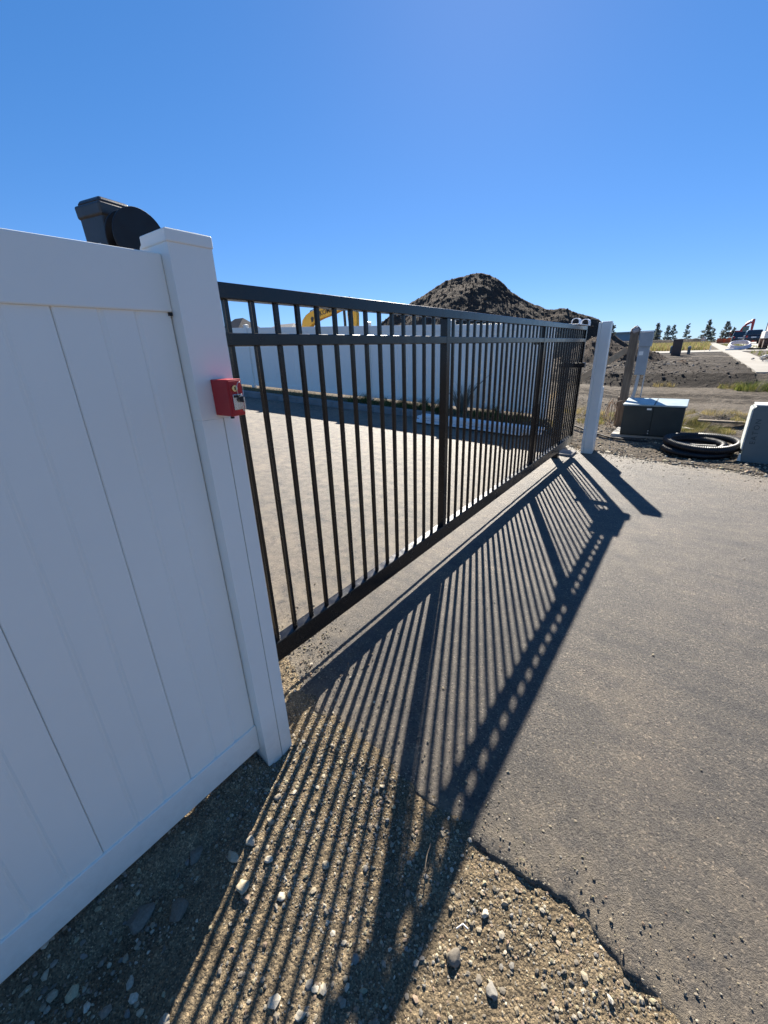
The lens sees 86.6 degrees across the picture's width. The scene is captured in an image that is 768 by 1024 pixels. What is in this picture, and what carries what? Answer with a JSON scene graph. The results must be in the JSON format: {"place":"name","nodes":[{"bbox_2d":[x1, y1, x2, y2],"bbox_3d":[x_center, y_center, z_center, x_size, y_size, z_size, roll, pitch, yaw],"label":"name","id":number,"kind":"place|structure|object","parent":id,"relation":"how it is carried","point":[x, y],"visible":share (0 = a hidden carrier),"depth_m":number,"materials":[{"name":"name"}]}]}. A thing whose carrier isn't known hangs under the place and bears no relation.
{"place":"outdoors","nodes":[
{"label":"outdoors","id":0,"kind":"place"},
{"bbox_2d":[0,658,680,1023],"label":"dirt verge","id":1,"kind":"structure","parent":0,"point":[208,898],"depth_m":1.26,"materials":[{"name":"brown gravel"}]},
{"bbox_2d":[104,206,159,249],"bbox_3d":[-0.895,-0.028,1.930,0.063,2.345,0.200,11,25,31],"label":"reel","id":2,"kind":"object","parent":1,"relation":"on","point":[126,226],"visible":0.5,"depth_m":1.48,"materials":[{"name":"black plastic"}]},
{"bbox_2d":[127,902,154,934],"bbox_3d":[-0.780,1.297,1.301,0.068,0.039,0.082,2,22,11],"label":"rock","id":3,"kind":"object","parent":1,"relation":"on","point":[138,920],"visible":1,"depth_m":1.29,"materials":[{"name":"stone"}]},
{"bbox_2d":[0,227,291,983],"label":"privacy fence","id":4,"kind":"object","parent":1,"relation":"on","point":[142,706],"visible":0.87,"depth_m":1.13,"materials":[{"name":"white plastic"}]},
{"bbox_2d":[210,378,245,418],"bbox_3d":[-0.461,-0.337,1.214,0.092,0.114,0.048,13,26,34],"label":"key switch box","id":5,"kind":"object","parent":4,"relation":"attached to","point":[226,397],"visible":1,"depth_m":1.19,"materials":[{"name":"red metal"}]},
{"bbox_2d":[228,380,245,414],"bbox_3d":[-0.431,-0.335,1.192,0.004,0.095,0.042,13,26,34],"label":"door","id":6,"kind":"structure","parent":5,"relation":"in","point":[230,383],"depth_m":1.19,"materials":[{"name":"red metal"}]},
{"bbox_2d":[236,382,245,410],"bbox_3d":[-0.416,-0.337,1.190,0.006,0.083,0.022,13,26,34],"label":"key bunch","id":7,"kind":"object","parent":5,"relation":"hanging from","point":[242,399],"visible":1,"depth_m":1.19,"materials":[{"name":"metal"}]},
{"bbox_2d":[162,1013,169,1022],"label":"stone","id":8,"kind":"object","parent":1,"relation":"on","point":[166,1017],"visible":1,"depth_m":1.10,"materials":[{"name":"grey stone"}]},
{"bbox_2d":[169,898,188,921],"bbox_3d":[-0.666,1.280,1.314,0.058,0.033,0.065,2,22,9],"label":"rock","id":9,"kind":"object","parent":1,"relation":"on","point":[179,907],"visible":1,"depth_m":1.30,"materials":[{"name":"stone"}]},
{"bbox_2d":[190,845,202,864],"bbox_3d":[-0.668,1.218,1.454,0.042,0.023,0.067,-11,23,-22],"label":"rock","id":10,"kind":"object","parent":1,"relation":"on","point":[195,854],"visible":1,"depth_m":1.44,"materials":[{"name":"stone"}]},
{"bbox_2d":[228,850,238,862],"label":"stone","id":11,"kind":"object","parent":1,"relation":"on","point":[233,856],"visible":1,"depth_m":1.43,"materials":[{"name":"grey stone"}]},
{"bbox_2d":[236,879,249,894],"bbox_3d":[-0.469,1.246,1.355,0.041,0.029,0.042,7,23,22],"label":"stone","id":12,"kind":"object","parent":1,"relation":"on","point":[242,885],"visible":1,"depth_m":1.35,"materials":[{"name":"beige stone"}]},
{"bbox_2d":[242,894,249,903],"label":"stone","id":13,"kind":"object","parent":1,"relation":"on","point":[246,898],"visible":1,"depth_m":1.32,"materials":[{"name":"stone"}]},
{"bbox_2d":[245,835,254,845],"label":"stone","id":14,"kind":"object","parent":1,"relation":"on","point":[250,840],"visible":1,"depth_m":1.46,"materials":[{"name":"grey stone"}]},
{"bbox_2d":[264,855,272,863],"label":"stone","id":15,"kind":"object","parent":1,"relation":"on","point":[268,859],"visible":1,"depth_m":1.42,"materials":[{"name":"grey stone"}]},
{"bbox_2d":[266,817,274,826],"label":"stone","id":16,"kind":"object","parent":1,"relation":"on","point":[270,821],"visible":1,"depth_m":1.52,"materials":[{"name":"grey stone"}]},
{"bbox_2d":[273,793,281,800],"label":"stone","id":17,"kind":"object","parent":1,"relation":"on","point":[277,797],"visible":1,"depth_m":1.61,"materials":[{"name":"white stone"}]},
{"bbox_2d":[277,892,284,901],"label":"stone","id":18,"kind":"object","parent":1,"relation":"on","point":[281,896],"visible":1,"depth_m":1.33,"materials":[{"name":"beige stone"}]},
{"bbox_2d":[294,1009,306,1021],"bbox_3d":[-0.225,1.353,1.097,0.034,0.017,0.020,-17,26,-33],"label":"stone","id":19,"kind":"object","parent":1,"relation":"on","point":[299,1015],"visible":1,"depth_m":1.09,"materials":[{"name":"white stone"}]},
{"bbox_2d":[322,860,328,869],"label":"stone","id":20,"kind":"object","parent":1,"relation":"on","point":[325,865],"visible":1,"depth_m":1.41,"materials":[{"name":"grey stone"}]},
{"bbox_2d":[363,865,368,871],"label":"stone","id":21,"kind":"object","parent":1,"relation":"on","point":[365,868],"visible":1,"depth_m":1.40,"materials":[{"name":"grey stone"}]},
{"bbox_2d":[446,947,460,967],"bbox_3d":[0.204,1.298,1.185,0.042,0.029,0.037,-6,22,-9],"label":"stone","id":22,"kind":"object","parent":1,"relation":"on","point":[453,957],"visible":1,"depth_m":1.18,"materials":[{"name":"grey stone"}]},
{"bbox_2d":[482,909,488,918],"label":"stone","id":23,"kind":"object","parent":1,"relation":"on","point":[485,914],"visible":1,"depth_m":1.27,"materials":[{"name":"white stone"}]},
{"bbox_2d":[486,981,497,1000],"bbox_3d":[0.299,1.326,1.129,0.033,0.027,0.036,10,26,21],"label":"stone","id":24,"kind":"object","parent":1,"relation":"on","point":[491,992],"visible":1,"depth_m":1.12,"materials":[{"name":"white stone"}]},
{"bbox_2d":[0,0,767,339],"label":"sky","id":25,"kind":"structure","parent":0,"point":[603,160],"materials":[{"name":"blue"}]},
{"bbox_2d":[239,397,767,1023],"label":"driveway","id":26,"kind":"structure","parent":0,"point":[611,579],"depth_m":2.20,"materials":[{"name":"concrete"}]},
{"bbox_2d":[417,413,544,435],"bbox_3d":[1.857,-1.765,8.302,2.730,0.340,0.450,13,26,34],"label":"rail stack","id":27,"kind":"object","parent":26,"relation":"on","point":[428,419],"visible":0.28,"depth_m":8.12,"materials":[{"name":"white plastic"}]},
{"bbox_2d":[279,446,767,1023],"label":"grit","id":28,"kind":"object","parent":26,"relation":"on","point":[499,766],"visible":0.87,"depth_m":1.66,"materials":[{"name":"gravel"}]},
{"bbox_2d":[551,318,590,458],"bbox_3d":[2.772,-1.735,6.049,0.360,2.068,0.760,13,26,34],"label":"gate receiver","id":29,"kind":"object","parent":26,"relation":"on","point":[583,322],"visible":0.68,"depth_m":5.85,"materials":[{"name":"black paint"}]},
{"bbox_2d":[217,281,587,660],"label":"sliding gate","id":30,"kind":"structure","parent":29,"relation":"attached to","point":[296,634],"depth_m":2.61,"materials":[{"name":"black metal"}]},
{"bbox_2d":[242,340,767,474],"bbox_3d":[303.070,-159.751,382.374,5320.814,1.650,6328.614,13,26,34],"label":"ground","id":31,"kind":"structure","parent":0,"point":[711,399],"depth_m":10.68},
{"bbox_2d":[75,196,126,244],"bbox_3d":[-1.028,-0.064,1.989,0.147,2.400,0.147,8,23,23],"label":"operator box","id":32,"kind":"object","parent":31,"relation":"on","point":[92,213],"visible":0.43,"depth_m":1.52,"materials":[{"name":"grey plastic"}]},
{"bbox_2d":[224,318,259,327],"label":"house","id":33,"kind":"structure","parent":31,"relation":"on","point":[238,323],"depth_m":61.10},
{"bbox_2d":[281,323,295,326],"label":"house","id":34,"kind":"structure","parent":31,"relation":"on","point":[288,325],"depth_m":59.27,"materials":[{"name":"white"}]},
{"bbox_2d":[302,296,358,326],"bbox_3d":[-3.211,-8.064,19.348,5.892,3.442,1.950,13,26,34],"label":"yellow excavator","id":35,"kind":"object","parent":31,"relation":"on","point":[308,320],"visible":0.22,"depth_m":18.38,"materials":[{"name":"paint"}]},
{"bbox_2d":[242,390,434,416],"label":"kerb","id":36,"kind":"structure","parent":31,"relation":"on","point":[315,401],"depth_m":11.08,"materials":[{"name":"concrete"}]},
{"bbox_2d":[345,391,373,403],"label":"weed clump","id":37,"kind":"object","parent":31,"relation":"on","point":[359,398],"visible":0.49,"depth_m":11.07,"materials":[{"name":"green plant"}]},
{"bbox_2d":[364,396,391,404],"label":"weed clump","id":38,"kind":"object","parent":31,"relation":"on","point":[377,401],"visible":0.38,"depth_m":10.75,"materials":[{"name":"green plant"}]},
{"bbox_2d":[225,320,555,419],"bbox_3d":[-4.591,-5.224,14.036,20.033,3.228,0.141,13,26,34],"label":"boundary fence","id":39,"kind":"object","parent":31,"relation":"on","point":[247,366],"visible":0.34,"depth_m":10.95,"materials":[{"name":"white plastic"}]},
{"bbox_2d":[384,397,409,407],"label":"weed clump","id":40,"kind":"object","parent":31,"relation":"on","point":[390,403],"visible":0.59,"depth_m":10.39,"materials":[{"name":"green plant"}]},
{"bbox_2d":[243,385,554,427],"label":"dry grass","id":41,"kind":"structure","parent":31,"relation":"on","point":[255,388],"depth_m":11.90,"materials":[{"name":"beige plant"}]},
{"bbox_2d":[406,396,429,408],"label":"weed clump","id":42,"kind":"object","parent":31,"relation":"on","point":[409,405],"visible":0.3,"depth_m":10.12,"materials":[{"name":"green plant"}]},
{"bbox_2d":[417,398,438,412],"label":"weed clump","id":43,"kind":"object","parent":31,"relation":"on","point":[436,408],"visible":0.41,"depth_m":9.78,"materials":[{"name":"green plant"}]},
{"bbox_2d":[449,371,493,411],"bbox_3d":[1.883,-2.829,9.551,1.166,0.946,1.115,-7,22,-12],"label":"weed clump","id":44,"kind":"object","parent":31,"relation":"on","point":[461,400],"visible":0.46,"depth_m":9.53,"materials":[{"name":"green plant"}]},
{"bbox_2d":[469,403,500,417],"bbox_3d":[2.305,-2.302,9.162,0.794,0.317,0.809,-6,22,-10],"label":"weed clump","id":45,"kind":"object","parent":31,"relation":"on","point":[479,414],"visible":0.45,"depth_m":9.14,"materials":[{"name":"green plant"}]},
{"bbox_2d":[494,410,527,422],"bbox_3d":[2.718,-2.090,8.732,0.829,0.265,0.755,13,26,34],"label":"weed clump","id":46,"kind":"object","parent":31,"relation":"on","point":[509,416],"visible":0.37,"depth_m":8.74,"materials":[{"name":"green plant"}]},
{"bbox_2d":[382,273,687,363],"bbox_3d":[7.169,-14.300,30.604,31.900,7.041,28.930,3,22,14],"label":"dirt mound","id":47,"kind":"object","parent":31,"relation":"on","point":[464,295],"visible":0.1,"depth_m":29.65,"materials":[{"name":"brown soil"}]},
{"bbox_2d":[382,273,683,361],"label":"clods","id":48,"kind":"object","parent":47,"relation":"on","point":[471,288],"visible":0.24,"depth_m":29.76,"materials":[{"name":"brown soil"}]},
{"bbox_2d":[566,404,605,415],"bbox_3d":[4.794,-2.471,9.779,1.040,0.245,1.024,13,26,34],"label":"weed clump","id":49,"kind":"object","parent":31,"relation":"on","point":[579,411],"visible":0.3,"depth_m":9.77,"materials":[{"name":"beige plant"}]},
{"bbox_2d":[576,416,603,423],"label":"weed clump","id":50,"kind":"object","parent":31,"relation":"on","point":[583,420],"visible":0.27,"depth_m":8.94,"materials":[{"name":"beige plant"}]},
{"bbox_2d":[550,325,640,426],"bbox_3d":[4.184,-2.778,8.755,1.995,2.137,0.196,13,26,34],"label":"wooden post","id":51,"kind":"object","parent":31,"relation":"on","point":[630,350],"visible":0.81,"depth_m":8.17,"materials":[{"name":"brown wood"}]},
{"bbox_2d":[631,331,653,397],"bbox_3d":[4.972,-2.518,7.980,0.216,1.866,0.180,13,26,34],"label":"electric meter panel","id":52,"kind":"object","parent":51,"relation":"attached to","point":[645,341],"visible":0.87,"depth_m":7.75,"materials":[{"name":"grey metal"}]},
{"bbox_2d":[580,321,612,453],"bbox_3d":[3.307,-1.842,6.329,0.163,2.025,0.365,13,26,34],"label":"gate post","id":53,"kind":"object","parent":31,"relation":"on","point":[594,402],"visible":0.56,"depth_m":6.17,"materials":[{"name":"white plastic"}]},
{"bbox_2d":[599,413,613,420],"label":"weed clump","id":54,"kind":"object","parent":31,"relation":"on","point":[600,418],"visible":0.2,"depth_m":9.26,"materials":[{"name":"beige plant"}]},
{"bbox_2d":[575,425,647,441],"bbox_3d":[4.183,-1.508,7.799,0.232,0.082,1.737,-10,23,-19],"label":"ground cable","id":55,"kind":"object","parent":31,"relation":"on","point":[616,437],"visible":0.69,"depth_m":7.41,"materials":[{"name":"plastic"}]},
{"bbox_2d":[614,330,662,340],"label":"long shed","id":56,"kind":"structure","parent":31,"relation":"on","point":[623,336],"depth_m":89.47,"materials":[{"name":"metal"}]},
{"bbox_2d":[512,397,767,477],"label":"gravel","id":57,"kind":"structure","parent":31,"relation":"on","point":[692,462],"depth_m":6.31,"materials":[{"name":"brown gravel"}]},
{"bbox_2d":[611,398,688,439],"bbox_3d":[4.918,-1.713,7.563,1.075,0.736,0.868,13,26,34],"label":"transformer box","id":58,"kind":"object","parent":31,"relation":"on","point":[658,418],"visible":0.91,"depth_m":7.23,"materials":[{"name":"metal"}]},
{"bbox_2d":[603,399,626,428],"bbox_3d":[4.585,-1.979,8.212,0.371,0.576,0.441,17,28,40],"label":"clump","id":59,"kind":"object","parent":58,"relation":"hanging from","point":[607,410],"visible":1,"depth_m":8.34,"materials":[{"name":"beige plant"}]},
{"bbox_2d":[620,406,653,434],"bbox_3d":[4.543,-1.647,7.335,0.455,0.495,0.019,13,26,34],"label":"door","id":60,"kind":"structure","parent":58,"relation":"in","point":[635,419],"depth_m":7.32,"materials":[{"name":"metal"}]},
{"bbox_2d":[649,407,684,435],"bbox_3d":[4.911,-1.561,7.080,0.445,0.495,0.019,13,26,34],"label":"door","id":61,"kind":"structure","parent":58,"relation":"in","point":[665,420],"depth_m":7.07,"materials":[{"name":"metal"}]},
{"bbox_2d":[552,352,756,387],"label":"dark earth lot","id":62,"kind":"structure","parent":31,"relation":"on","point":[710,377],"depth_m":15.40,"materials":[{"name":"brown soil"}]},
{"bbox_2d":[557,360,738,387],"bbox_3d":[10.894,-6.306,18.275,7.730,0.685,8.033,13,26,34],"label":"rubble","id":63,"kind":"object","parent":62,"relation":"on","point":[659,366],"visible":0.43,"depth_m":16.59,"materials":[{"name":"brown soil"}]},
{"bbox_2d":[653,380,675,387],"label":"weed clump","id":64,"kind":"object","parent":62,"relation":"on","point":[670,385],"visible":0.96,"depth_m":14.53,"materials":[{"name":"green plant"}]},
{"bbox_2d":[671,339,683,355],"bbox_3d":[17.445,-9.756,24.258,0.530,1.010,0.460,13,26,34],"label":"brown utility box","id":65,"kind":"object","parent":62,"relation":"on","point":[677,347],"visible":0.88,"depth_m":24.08,"materials":[{"name":"paint"}]},
{"bbox_2d":[672,341,681,353],"bbox_3d":[17.320,-9.722,24.089,0.390,0.740,0.019,13,26,34],"label":"door","id":66,"kind":"structure","parent":65,"relation":"in","point":[677,344],"depth_m":24.08,"materials":[{"name":"brown paint"}]},
{"bbox_2d":[717,380,755,389],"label":"weed clump","id":67,"kind":"object","parent":62,"relation":"on","point":[726,386],"visible":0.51,"depth_m":13.37,"materials":[{"name":"green plant"}]},
{"bbox_2d":[653,322,661,339],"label":"pine tree","id":68,"kind":"object","parent":31,"relation":"on","point":[657,330],"visible":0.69,"depth_m":81.15,"materials":[{"name":"green plant"}]},
{"bbox_2d":[623,338,707,343],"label":"earth berm","id":69,"kind":"structure","parent":31,"relation":"on","point":[670,341],"depth_m":73.42,"materials":[{"name":"brown soil"}]},
{"bbox_2d":[661,325,671,339],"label":"pine tree","id":70,"kind":"object","parent":31,"relation":"on","point":[667,332],"visible":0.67,"depth_m":80.30,"materials":[{"name":"green plant"}]},
{"bbox_2d":[667,325,677,339],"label":"pine tree","id":71,"kind":"object","parent":31,"relation":"on","point":[672,331],"visible":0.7,"depth_m":79.10,"materials":[{"name":"green plant"}]},
{"bbox_2d":[682,323,690,339],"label":"pine tree","id":72,"kind":"object","parent":31,"relation":"on","point":[686,332],"visible":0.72,"depth_m":77.92,"materials":[{"name":"green plant"}]},
{"bbox_2d":[684,408,700,415],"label":"weed clump","id":73,"kind":"object","parent":31,"relation":"on","point":[690,412],"visible":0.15,"depth_m":8.93,"materials":[{"name":"beige plant"}]},
{"bbox_2d":[682,414,710,427],"bbox_3d":[6.150,-1.883,8.271,0.916,0.251,0.838,13,26,34],"label":"weed clump","id":74,"kind":"object","parent":31,"relation":"on","point":[694,420],"visible":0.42,"depth_m":8.18,"materials":[{"name":"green plant"}]},
{"bbox_2d":[660,432,740,458],"bbox_3d":[4.964,-1.004,6.203,1.252,0.254,1.015,13,26,34],"label":"conduit coil","id":75,"kind":"object","parent":31,"relation":"on","point":[702,445],"visible":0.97,"depth_m":6.12,"materials":[{"name":"black plastic"}]},
{"bbox_2d":[697,319,714,341],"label":"pine tree","id":76,"kind":"object","parent":31,"relation":"on","point":[708,333],"visible":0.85,"depth_m":76.73,"materials":[{"name":"green plant"}]},
{"bbox_2d":[681,423,735,434],"bbox_3d":[6.150,-1.608,7.737,0.930,0.166,0.923,13,26,34],"label":"weed clump","id":77,"kind":"object","parent":31,"relation":"on","point":[713,429],"visible":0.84,"depth_m":7.69,"materials":[{"name":"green plant"}]},
{"bbox_2d":[708,328,716,341],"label":"pine tree","id":78,"kind":"object","parent":31,"relation":"on","point":[713,330],"visible":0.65,"depth_m":77.91,"materials":[{"name":"green plant"}]},
{"bbox_2d":[697,419,745,423],"bbox_3d":[6.638,-1.770,7.981,0.800,0.040,0.120,13,26,34],"label":"plank","id":79,"kind":"object","parent":31,"relation":"on","point":[720,421],"visible":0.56,"depth_m":7.97,"materials":[{"name":"brown wood"}]},
{"bbox_2d":[701,408,747,416],"bbox_3d":[6.934,-2.053,8.271,0.814,0.155,0.823,13,26,34],"label":"weed clump","id":80,"kind":"object","parent":31,"relation":"on","point":[722,412],"visible":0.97,"depth_m":8.25,"materials":[{"name":"beige plant"}]},
{"bbox_2d":[719,321,731,338],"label":"pine tree","id":81,"kind":"object","parent":31,"relation":"on","point":[728,328],"visible":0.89,"depth_m":76.66,"materials":[{"name":"green plant"}]},
{"bbox_2d":[716,338,756,342],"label":"safety fence","id":82,"kind":"object","parent":31,"relation":"on","point":[719,340],"visible":0.17,"depth_m":73.02,"materials":[{"name":"orange"}]},
{"bbox_2d":[730,413,746,422],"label":"weed clump","id":83,"kind":"object","parent":31,"relation":"on","point":[738,418],"visible":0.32,"depth_m":7.92,"materials":[{"name":"beige plant"}]},
{"bbox_2d":[711,343,767,373],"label":"footpath","id":84,"kind":"structure","parent":31,"relation":"on","point":[756,365],"depth_m":18.83,"materials":[{"name":"concrete"}]},
{"bbox_2d":[732,378,767,391],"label":"weed clump","id":85,"kind":"object","parent":31,"relation":"on","point":[739,387],"visible":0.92,"depth_m":12.73,"materials":[{"name":"green plant"}]},
{"bbox_2d":[737,402,767,463],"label":"concrete barrier","id":86,"kind":"object","parent":31,"relation":"on","point":[754,443],"visible":0.94,"depth_m":5.60,"materials":[{"name":"white concrete"}]},
{"bbox_2d":[751,354,767,361],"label":"rock pile","id":87,"kind":"object","parent":31,"relation":"on","point":[763,357],"visible":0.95,"depth_m":17.88,"materials":[{"name":"grey stone"}]},
{"bbox_2d":[757,323,767,347],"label":"work truck","id":88,"kind":"object","parent":31,"relation":"on","point":[763,341],"visible":0.97,"depth_m":30.11,"materials":[{"name":"white paint"}]},
{"bbox_2d":[628,341,711,350],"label":"field grass","id":89,"kind":"structure","parent":0,"point":[699,345],"depth_m":34.95,"materials":[{"name":"yellow plant"}]},
{"bbox_2d":[652,349,767,352],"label":"crossing path","id":90,"kind":"structure","parent":0,"point":[700,351],"depth_m":28.80,"materials":[{"name":"concrete"}]},
{"bbox_2d":[725,340,765,349],"bbox_3d":[25.160,-11.613,28.309,2.188,0.657,1.407,13,26,34],"label":"pale pipe coil","id":91,"kind":"object","parent":90,"relation":"on","point":[731,346],"visible":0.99,"depth_m":28.33,"materials":[{"name":"white paint"}]},
{"bbox_2d":[722,344,767,355],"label":"verge grass","id":92,"kind":"structure","parent":0,"point":[759,352],"depth_m":32.05,"materials":[{"name":"green plant"}]},
{"bbox_2d":[742,342,767,347],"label":"street","id":93,"kind":"structure","parent":0,"point":[754,343],"depth_m":46.18,"materials":[{"name":"concrete"}]},
{"bbox_2d":[730,332,745,341],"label":"parked pickup","id":94,"kind":"object","parent":93,"relation":"on","point":[737,336],"visible":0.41,"depth_m":58.82,"materials":[{"name":"blue paint"}]},
{"bbox_2d":[729,319,755,334],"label":"red excavator","id":95,"kind":"object","parent":93,"relation":"on","point":[745,328],"visible":0.42,"depth_m":77.71,"materials":[{"name":"paint"}]},
{"bbox_2d":[742,329,762,342],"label":"parked suv","id":96,"kind":"object","parent":93,"relation":"on","point":[752,335],"visible":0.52,"depth_m":51.06,"materials":[{"name":"blue paint"}]}
]}

